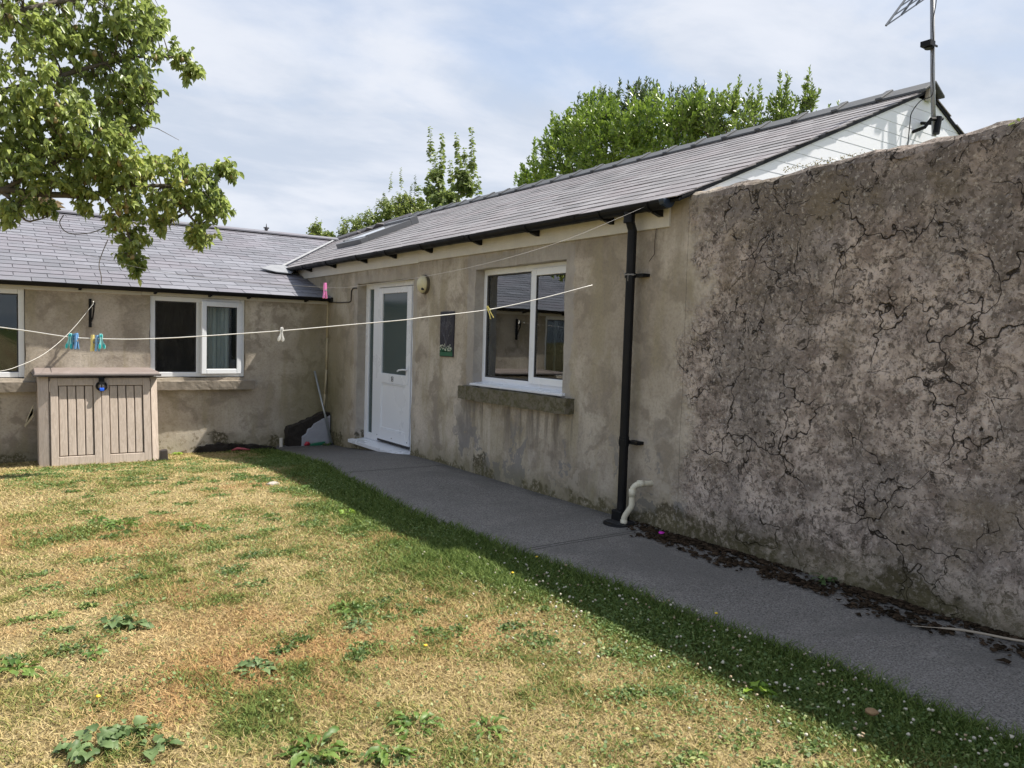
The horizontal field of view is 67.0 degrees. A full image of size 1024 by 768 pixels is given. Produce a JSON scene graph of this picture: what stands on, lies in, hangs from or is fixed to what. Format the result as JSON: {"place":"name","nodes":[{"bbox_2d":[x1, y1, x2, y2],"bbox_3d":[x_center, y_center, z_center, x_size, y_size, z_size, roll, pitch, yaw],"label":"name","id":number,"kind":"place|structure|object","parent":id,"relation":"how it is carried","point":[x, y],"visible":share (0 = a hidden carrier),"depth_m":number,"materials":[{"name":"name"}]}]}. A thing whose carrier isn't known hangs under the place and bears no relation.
{"place":"outdoors","nodes":[
{"label":"outdoors","id":0,"kind":"place"},
{"bbox_2d":[279,438,282,447],"bbox_3d":[-3.147,0.806,10.543,0.047,0.140,0.048,-1,4,-34],"label":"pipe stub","id":1,"kind":"object","parent":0,"point":[280,442],"visible":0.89,"depth_m":10.52,"materials":[{"name":"white paint"}]},
{"bbox_2d":[0,285,591,339],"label":"clothes line","id":2,"kind":"object","parent":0,"point":[291,329],"visible":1,"depth_m":3.71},
{"bbox_2d":[65,333,71,348],"bbox_3d":[-1.943,-0.188,3.399,0.031,0.070,0.014,7,2,-13],"label":"clothes peg","id":3,"kind":"object","parent":2,"relation":"attached to","point":[68,344],"visible":1,"depth_m":3.39,"materials":[{"name":"teal plastic"}]},
{"bbox_2d":[71,334,75,349],"bbox_3d":[-1.928,-0.186,3.402,0.013,0.069,0.021,4,4,30],"label":"clothes peg","id":4,"kind":"object","parent":2,"relation":"attached to","point":[73,336],"visible":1,"depth_m":3.40,"materials":[{"name":"blue plastic"}]},
{"bbox_2d":[74,333,78,348],"bbox_3d":[-1.915,-0.188,3.401,0.013,0.072,0.021,3,3,18],"label":"clothes peg","id":5,"kind":"object","parent":2,"relation":"attached to","point":[76,341],"visible":1,"depth_m":3.40,"materials":[{"name":"blue plastic"}]},
{"bbox_2d":[90,335,94,350],"bbox_3d":[-1.852,-0.181,3.416,0.014,0.073,0.022,2,3,10],"label":"clothes peg","id":6,"kind":"object","parent":2,"relation":"attached to","point":[92,347],"visible":1,"depth_m":3.41,"materials":[{"name":"yellow plastic"}]},
{"bbox_2d":[94,335,99,350],"bbox_3d":[-1.833,-0.180,3.419,0.013,0.072,0.021,3,4,19],"label":"clothes peg","id":7,"kind":"object","parent":2,"relation":"attached to","point":[96,342],"visible":1,"depth_m":3.41,"materials":[{"name":"blue plastic"}]},
{"bbox_2d":[98,334,105,349],"bbox_3d":[-1.817,-0.188,3.423,0.031,0.070,0.014,-6,8,-40],"label":"clothes peg","id":8,"kind":"object","parent":2,"relation":"attached to","point":[101,341],"visible":1,"depth_m":3.42,"materials":[{"name":"teal plastic"}]},
{"bbox_2d":[277,327,283,341],"bbox_3d":[-1.104,-0.237,3.701,0.031,0.070,0.014,4,2,-26],"label":"clothes peg","id":9,"kind":"object","parent":2,"relation":"attached to","point":[281,336],"visible":1,"depth_m":3.70,"materials":[{"name":"white plastic"}]},
{"bbox_2d":[486,306,493,318],"bbox_3d":[-0.122,-0.390,4.202,0.022,0.073,0.014,-23,7,-8],"label":"clothes peg","id":10,"kind":"object","parent":2,"relation":"attached to","point":[489,311],"visible":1,"depth_m":4.20,"materials":[{"name":"yellow plastic"}]},
{"bbox_2d":[309,441,324,445],"bbox_3d":[-2.698,0.836,10.743,0.222,0.066,0.062,-1,4,-34],"label":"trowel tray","id":11,"kind":"object","parent":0,"point":[316,444],"visible":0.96,"depth_m":10.72,"materials":[{"name":"green plastic"}]},
{"bbox_2d":[0,447,1023,767],"bbox_3d":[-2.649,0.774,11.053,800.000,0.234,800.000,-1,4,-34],"label":"ground","id":12,"kind":"structure","parent":0,"point":[402,625],"depth_m":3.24,"materials":[{"name":"beige plant"}]},
{"bbox_2d":[0,657,45,677],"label":"weed","id":13,"kind":"object","parent":12,"relation":"on","point":[28,671],"visible":1,"depth_m":3.07,"materials":[{"name":"green plant"}]},
{"bbox_2d":[17,195,64,208],"bbox_3d":[-8.761,-1.430,14.259,0.958,4.208,0.966,-1,4,-34],"label":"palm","id":14,"kind":"object","parent":12,"relation":"on","point":[59,204],"visible":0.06,"depth_m":14.14,"materials":[{"name":"green plant"}]},
{"bbox_2d":[52,723,132,764],"bbox_3d":[-1.382,1.169,2.543,0.199,0.050,0.258,2,3,4],"label":"weed","id":15,"kind":"object","parent":12,"relation":"on","point":[107,737],"visible":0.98,"depth_m":2.53,"materials":[{"name":"green plant"}]},
{"bbox_2d":[30,367,160,466],"bbox_3d":[-4.874,0.362,9.084,1.298,1.093,0.723,-1,4,-34],"label":"storage box","id":16,"kind":"object","parent":12,"relation":"on","point":[82,418],"visible":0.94,"depth_m":8.85,"materials":[{"name":"beige plastic"}]},
{"bbox_2d":[24,406,33,426],"bbox_3d":[-5.457,0.362,8.740,0.090,0.256,0.020,-1,4,-34],"label":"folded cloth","id":17,"kind":"object","parent":16,"relation":"hanging from","point":[30,416],"visible":1,"depth_m":8.74,"materials":[{"name":"beige"}]},
{"bbox_2d":[50,378,102,466],"bbox_3d":[-4.922,0.421,8.740,0.502,0.973,0.202,-1,4,-34],"label":"door","id":18,"kind":"structure","parent":16,"relation":"in","point":[75,403],"depth_m":8.73,"materials":[{"name":"beige plastic"}]},
{"bbox_2d":[101,378,151,463],"bbox_3d":[-4.500,0.417,9.029,0.509,0.973,0.202,-1,4,-34],"label":"door","id":19,"kind":"structure","parent":16,"relation":"in","point":[125,403],"depth_m":9.02,"materials":[{"name":"beige plastic"}]},
{"bbox_2d":[82,644,108,660],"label":"weed","id":20,"kind":"object","parent":12,"relation":"on","point":[89,653],"visible":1,"depth_m":3.24,"materials":[{"name":"green plant"}]},
{"bbox_2d":[88,515,107,521],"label":"weed","id":21,"kind":"object","parent":12,"relation":"on","point":[101,518],"visible":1,"depth_m":5.49,"materials":[{"name":"green plant"}]},
{"bbox_2d":[98,614,138,631],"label":"weed","id":22,"kind":"object","parent":12,"relation":"on","point":[117,623],"visible":0.98,"depth_m":3.59,"materials":[{"name":"green plant"}]},
{"bbox_2d":[0,0,243,286],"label":"pear tree","id":23,"kind":"object","parent":12,"relation":"on","point":[111,167],"visible":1,"depth_m":7.06,"materials":[{"name":"green plant"}]},
{"bbox_2d":[101,519,142,528],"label":"weed","id":24,"kind":"object","parent":12,"relation":"on","point":[114,523],"visible":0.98,"depth_m":5.36,"materials":[{"name":"green plant"}]},
{"bbox_2d":[112,715,147,742],"bbox_3d":[-1.316,1.169,2.649,0.137,0.040,0.135,2,3,12],"label":"weed","id":25,"kind":"object","parent":12,"relation":"on","point":[139,719],"visible":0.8,"depth_m":2.65,"materials":[{"name":"green plant"}]},
{"bbox_2d":[121,618,154,630],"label":"weed","id":26,"kind":"object","parent":12,"relation":"on","point":[143,622],"visible":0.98,"depth_m":3.57,"materials":[{"name":"green plant"}]},
{"bbox_2d":[137,734,183,760],"bbox_3d":[-1.179,1.182,2.546,0.142,0.031,0.146,3,4,22],"label":"weed","id":27,"kind":"object","parent":12,"relation":"on","point":[150,753],"visible":1,"depth_m":2.56,"materials":[{"name":"green plant"}]},
{"bbox_2d":[159,449,167,459],"bbox_3d":[-4.118,0.854,9.139,0.099,0.168,0.099,-1,4,-34],"label":"plastic block","id":28,"kind":"object","parent":12,"relation":"on","point":[163,454],"depth_m":9.10,"materials":[{"name":"grey plastic"}]},
{"bbox_2d":[0,205,338,462],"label":"cottage","id":29,"kind":"structure","parent":12,"relation":"on","point":[258,388],"depth_m":10.26,"materials":[{"name":"grey"}]},
{"bbox_2d":[0,288,24,376],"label":"window","id":30,"kind":"structure","parent":29,"relation":"in","point":[19,293],"depth_m":8.91,"materials":[{"name":"white plastic"}]},
{"bbox_2d":[89,299,94,326],"bbox_3d":[-4.996,-0.844,9.207,0.187,0.340,0.035,5,5,45],"label":"line bracket","id":31,"kind":"object","parent":29,"relation":"attached to","point":[91,315],"visible":1,"depth_m":9.24,"materials":[{"name":"black metal"}]},
{"bbox_2d":[2,301,95,370],"bbox_3d":[-3.643,-0.498,6.318,0.403,0.563,6.351,0,4,-21],"label":"clothes line","id":32,"kind":"object","parent":31,"relation":"attached to","point":[50,349],"visible":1,"depth_m":4.79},
{"bbox_2d":[149,295,244,376],"bbox_3d":[-4.070,-0.620,10.036,1.160,1.150,0.240,-1,4,-34],"label":"window","id":33,"kind":"structure","parent":29,"relation":"in","point":[211,353],"depth_m":10.18,"materials":[{"name":"white plastic"}]},
{"bbox_2d":[177,522,210,532],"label":"weed","id":34,"kind":"object","parent":12,"relation":"on","point":[190,525],"visible":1,"depth_m":5.35,"materials":[{"name":"green plant"}]},
{"bbox_2d":[192,442,275,453],"bbox_3d":[-3.682,0.847,10.304,1.163,0.168,0.166,-1,4,-34],"label":"earth mound","id":35,"kind":"object","parent":12,"relation":"on","point":[218,447],"visible":0.74,"depth_m":10.16,"materials":[{"name":"brown soil"}]},
{"bbox_2d":[232,447,249,450],"bbox_3d":[-3.586,0.858,10.234,0.240,0.051,0.036,0,4,-22],"label":"plastic toy","id":36,"kind":"object","parent":12,"relation":"on","point":[238,448],"visible":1,"depth_m":10.21,"materials":[{"name":"red"}]},
{"bbox_2d":[227,656,278,676],"bbox_3d":[-1.044,1.146,3.147,0.193,0.037,0.176,2,3,12],"label":"weed","id":37,"kind":"object","parent":12,"relation":"on","point":[258,661],"visible":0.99,"depth_m":3.16,"materials":[{"name":"green plant"}]},
{"bbox_2d":[268,487,283,492],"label":"weed","id":38,"kind":"object","parent":12,"relation":"on","point":[272,488],"visible":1,"depth_m":6.71,"materials":[{"name":"green plant"}]},
{"bbox_2d":[272,725,355,767],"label":"weed","id":39,"kind":"object","parent":12,"relation":"on","point":[300,756],"visible":0.98,"depth_m":2.54,"materials":[{"name":"green plant"}]},
{"bbox_2d":[306,217,335,236],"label":"shrub sprig","id":40,"kind":"object","parent":12,"relation":"on","point":[314,229],"visible":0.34,"depth_m":19.91,"materials":[{"name":"green plant"}]},
{"bbox_2d":[328,599,371,615],"bbox_3d":[-0.803,1.115,3.878,0.208,0.034,0.210,4,4,38],"label":"weed","id":41,"kind":"object","parent":12,"relation":"on","point":[345,610],"visible":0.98,"depth_m":3.87,"materials":[{"name":"green plant"}]},
{"bbox_2d":[341,618,375,633],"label":"weed","id":42,"kind":"object","parent":12,"relation":"on","point":[355,620],"visible":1,"depth_m":3.66,"materials":[{"name":"green plant"}]},
{"bbox_2d":[333,170,423,236],"bbox_3d":[-3.656,-2.759,21.051,2.786,6.374,0.964,-1,4,-34],"label":"tree","id":43,"kind":"object","parent":12,"relation":"on","point":[404,204],"visible":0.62,"depth_m":20.91,"materials":[{"name":"green plant"}]},
{"bbox_2d":[363,739,418,766],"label":"weed","id":44,"kind":"object","parent":12,"relation":"on","point":[383,755],"visible":1,"depth_m":2.52,"materials":[{"name":"green plant"}]},
{"bbox_2d":[386,709,444,742],"bbox_3d":[-0.345,1.192,2.736,0.206,0.037,0.191,-1,4,-34],"label":"weed","id":45,"kind":"object","parent":12,"relation":"on","point":[424,716],"visible":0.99,"depth_m":2.73,"materials":[{"name":"green plant"}]},
{"bbox_2d":[0,457,893,767],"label":"weeds","id":46,"kind":"object","parent":12,"relation":"on","point":[354,655],"visible":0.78,"depth_m":3.75,"materials":[{"name":"green plant"}]},
{"bbox_2d":[413,126,482,211],"bbox_3d":[-1.607,-3.371,21.070,1.080,7.718,4.664,-1,4,-34],"label":"sycamore","id":47,"kind":"object","parent":12,"relation":"on","point":[464,185],"visible":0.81,"depth_m":21.14,"materials":[{"name":"green plant"}]},
{"bbox_2d":[468,714,509,740],"bbox_3d":[-0.086,1.202,2.722,0.162,0.043,0.159,3,4,29],"label":"weed","id":48,"kind":"object","parent":12,"relation":"on","point":[494,727],"visible":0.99,"depth_m":2.73,"materials":[{"name":"green plant"}]},
{"bbox_2d":[3,455,1023,767],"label":"clover","id":49,"kind":"object","parent":12,"relation":"on","point":[643,705],"depth_m":3.37,"materials":[{"name":"green plant"}]},
{"bbox_2d":[230,80,964,533],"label":"cottage","id":50,"kind":"structure","parent":12,"relation":"on","point":[574,396],"depth_m":7.01,"materials":[{"name":"grey"}]},
{"bbox_2d":[10,207,642,287],"bbox_3d":[-3.199,-1.253,6.417,8.372,1.021,1.614,3,4,23],"label":"clothes line","id":51,"kind":"object","parent":50,"relation":"attached to","point":[377,283],"visible":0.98,"depth_m":4.98,"materials":[{"name":"grey"}]},
{"bbox_2d":[322,283,326,298],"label":"clothes peg","id":52,"kind":"object","parent":51,"relation":"attached to","point":[325,290],"visible":1,"depth_m":4.69,"materials":[{"name":"pink plastic"}]},
{"bbox_2d":[332,288,356,302],"bbox_3d":[-2.278,-1.194,10.462,0.017,0.193,0.900,-1,4,-34],"label":"cable","id":53,"kind":"object","parent":50,"relation":"attached to","point":[349,301],"visible":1,"depth_m":10.28,"materials":[{"name":"black plastic"}]},
{"bbox_2d":[336,215,418,248],"bbox_3d":[-2.174,-2.445,12.477,1.009,0.539,0.980,-1,4,-34],"label":"roof window","id":54,"kind":"structure","parent":50,"relation":"in","point":[389,227],"depth_m":12.21,"materials":[{"name":"grey"}]},
{"bbox_2d":[364,280,413,448],"bbox_3d":[-1.501,-0.251,9.543,0.127,2.020,1.590,-1,4,-34],"label":"door","id":55,"kind":"structure","parent":50,"relation":"in","point":[389,345],"depth_m":9.60,"materials":[{"name":"white plastic"}]},
{"bbox_2d":[417,275,429,293],"bbox_3d":[-0.986,-1.099,8.524,0.105,0.210,0.210,-1,4,-34],"label":"wall lamp","id":56,"kind":"object","parent":50,"relation":"attached to","point":[423,284],"visible":0.97,"depth_m":8.46,"materials":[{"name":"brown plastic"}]},
{"bbox_2d":[440,311,454,356],"bbox_3d":[-0.683,-0.524,8.130,0.028,0.475,0.285,-1,4,-34],"label":"wall plaque","id":57,"kind":"object","parent":50,"relation":"attached to","point":[447,328],"depth_m":8.11,"materials":[{"name":"stone"}]},
{"bbox_2d":[469,261,566,395],"bbox_3d":[0.088,-0.520,7.143,0.195,1.155,1.500,-1,4,-34],"label":"window","id":58,"kind":"structure","parent":50,"relation":"in","point":[523,343],"depth_m":7.21,"materials":[{"name":"white plastic"}]},
{"bbox_2d":[885,0,943,144],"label":"tv aerial","id":59,"kind":"object","parent":50,"relation":"attached to","point":[934,121],"visible":0.99,"depth_m":6.77,"materials":[{"name":"metal"}]},
{"bbox_2d":[513,79,724,186],"bbox_3d":[1.701,-2.985,17.610,1.973,7.540,6.621,-1,4,-34],"label":"laurel","id":60,"kind":"object","parent":12,"relation":"on","point":[600,127],"visible":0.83,"depth_m":16.58,"materials":[{"name":"green plant"}]},
{"bbox_2d":[572,76,714,156],"bbox_3d":[2.904,-3.162,17.559,1.491,7.962,4.119,-1,4,-34],"label":"laurel","id":61,"kind":"object","parent":12,"relation":"on","point":[641,94],"visible":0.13,"depth_m":17.33,"materials":[{"name":"green plant"}]},
{"bbox_2d":[677,65,839,144],"bbox_3d":[4.364,-2.436,14.403,1.045,6.970,3.360,-1,4,-42],"label":"laurel","id":62,"kind":"object","parent":12,"relation":"on","point":[731,105],"visible":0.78,"depth_m":14.34,"materials":[{"name":"green plant"}]},
{"bbox_2d":[743,680,778,698],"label":"weed","id":63,"kind":"object","parent":12,"relation":"on","point":[762,688],"visible":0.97,"depth_m":3.11,"materials":[{"name":"green plant"}]},
{"bbox_2d":[865,707,878,715],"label":"yellow leaf","id":64,"kind":"object","parent":12,"relation":"on","point":[870,711],"visible":1,"depth_m":2.84,"materials":[{"name":"brown plant"}]},
{"bbox_2d":[0,0,1023,236],"label":"sky","id":65,"kind":"structure","parent":0,"point":[317,104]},
{"bbox_2d":[276,444,1023,742],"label":"path","id":66,"kind":"structure","parent":0,"point":[962,670],"depth_m":4.32,"materials":[{"name":"concrete"}]},
{"bbox_2d":[284,411,329,445],"bbox_3d":[-2.856,0.645,10.796,0.621,0.511,0.198,-1,4,-34],"label":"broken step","id":67,"kind":"object","parent":66,"relation":"on","point":[312,428],"visible":0.88,"depth_m":10.73,"materials":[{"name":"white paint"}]},
{"bbox_2d":[314,371,333,444],"bbox_3d":[-2.631,0.344,10.811,0.337,1.048,0.040,3,3,19],"label":"metal pole","id":68,"kind":"object","parent":66,"relation":"on","point":[324,412],"visible":0.84,"depth_m":10.80,"materials":[{"name":"metal"}]},
{"bbox_2d":[603,519,634,527],"bbox_3d":[0.795,1.036,5.743,0.250,0.032,0.250,-1,4,-34],"label":"gully ring","id":69,"kind":"object","parent":66,"relation":"on","point":[612,523],"visible":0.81,"depth_m":5.69,"materials":[{"name":"black plastic"}]},
{"bbox_2d":[622,520,648,529],"bbox_3d":[0.846,1.057,5.745,0.403,0.049,0.450,-1,4,-34],"label":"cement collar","id":70,"kind":"object","parent":66,"relation":"on","point":[634,527],"visible":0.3,"depth_m":5.63,"materials":[{"name":"concrete"}]},
{"bbox_2d":[810,573,837,584],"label":"weed","id":71,"kind":"object","parent":66,"relation":"on","point":[823,581],"visible":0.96,"depth_m":4.45,"materials":[{"name":"green plant"}]},
{"bbox_2d":[628,521,1023,663],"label":"moss debris","id":72,"kind":"object","parent":66,"relation":"on","point":[765,569],"visible":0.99,"depth_m":4.31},
{"bbox_2d":[677,117,1023,639],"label":"garden wall","id":73,"kind":"structure","parent":66,"relation":"on","point":[852,412],"depth_m":4.28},
{"bbox_2d":[783,149,864,172],"bbox_3d":[1.868,-1.322,4.606,0.120,0.045,0.642,-1,4,-34],"label":"wall plant","id":74,"kind":"object","parent":73,"relation":"on","point":[818,162],"depth_m":4.64,"materials":[{"name":"green plant"}]},
{"bbox_2d":[912,625,1023,642],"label":"bark strip","id":75,"kind":"object","parent":66,"relation":"on","point":[986,634],"visible":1,"depth_m":3.65,"materials":[{"name":"beige"}]}
]}

